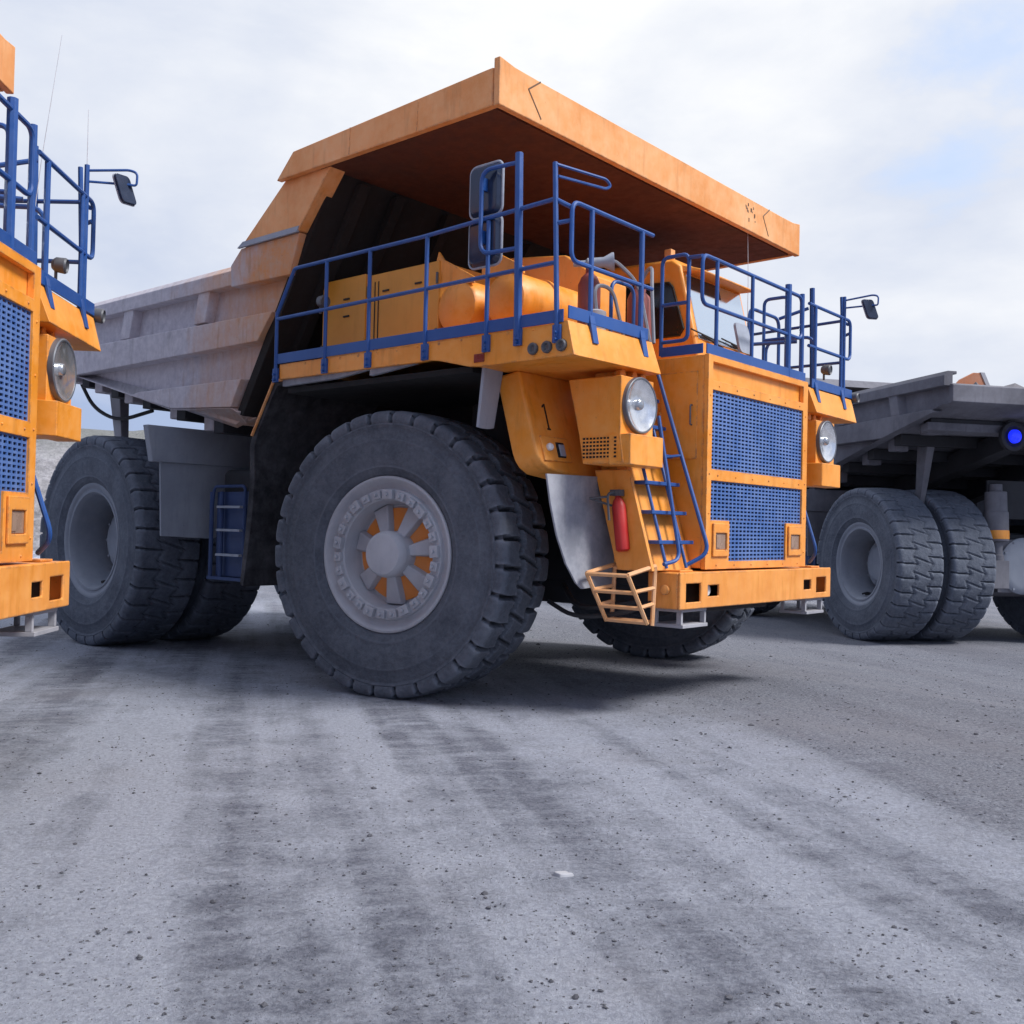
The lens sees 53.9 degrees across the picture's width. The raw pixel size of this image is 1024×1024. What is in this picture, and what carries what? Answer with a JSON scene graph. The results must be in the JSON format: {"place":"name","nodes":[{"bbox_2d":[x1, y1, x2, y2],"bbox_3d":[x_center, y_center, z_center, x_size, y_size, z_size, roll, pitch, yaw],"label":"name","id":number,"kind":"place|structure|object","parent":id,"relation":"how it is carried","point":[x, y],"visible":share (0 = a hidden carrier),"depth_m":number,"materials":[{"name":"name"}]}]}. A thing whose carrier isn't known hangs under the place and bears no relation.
{"place":"outdoors","nodes":[
{"label":"outdoors","id":0,"kind":"place"},
{"bbox_2d":[0,551,1023,1023],"bbox_3d":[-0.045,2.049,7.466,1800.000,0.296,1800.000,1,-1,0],"label":"ground","id":1,"kind":"structure","parent":0,"point":[276,721],"depth_m":5.98,"materials":[{"name":"grey asphalt"}]},
{"bbox_2d":[0,34,137,636],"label":"dump truck","id":2,"kind":"object","parent":1,"relation":"on","point":[46,332],"visible":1,"depth_m":7.46,"materials":[{"name":"orange paint"}]},
{"bbox_2d":[33,428,144,550],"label":"embankment","id":3,"kind":"structure","parent":1,"relation":"on","point":[49,454],"depth_m":66.71,"materials":[{"name":"soil"}]},
{"bbox_2d":[40,56,878,698],"bbox_3d":[-1.613,-1.074,14.785,11.800,6.228,6.676,0,-1,41],"label":"dump truck","id":4,"kind":"object","parent":1,"relation":"on","point":[462,380],"visible":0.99,"depth_m":11.02,"materials":[{"name":"metal"}]},
{"bbox_2d":[553,871,573,876],"bbox_3d":[0.267,1.880,5.207,0.114,0.038,0.068,1,-1,-10],"label":"stone","id":5,"kind":"object","parent":1,"relation":"on","point":[561,874],"visible":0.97,"depth_m":5.19,"materials":[{"name":"white stone"}]},
{"bbox_2d":[752,371,1023,640],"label":"dump truck","id":6,"kind":"object","parent":1,"relation":"on","point":[916,519],"visible":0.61,"depth_m":19.45,"materials":[{"name":"grey metal"}]},
{"bbox_2d":[974,382,1021,386],"bbox_3d":[9.706,-2.177,21.946,5.539,0.722,6.200,1,-1,-13],"label":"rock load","id":7,"kind":"object","parent":6,"relation":"in","point":[1010,385],"depth_m":19.81},
{"bbox_2d":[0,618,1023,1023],"bbox_3d":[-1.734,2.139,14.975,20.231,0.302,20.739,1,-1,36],"label":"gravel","id":8,"kind":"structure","parent":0,"point":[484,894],"depth_m":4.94,"materials":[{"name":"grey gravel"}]},
{"bbox_2d":[0,0,1023,430],"label":"sky","id":9,"kind":"structure","parent":0,"point":[891,132],"materials":[{"name":"white"}]}
]}

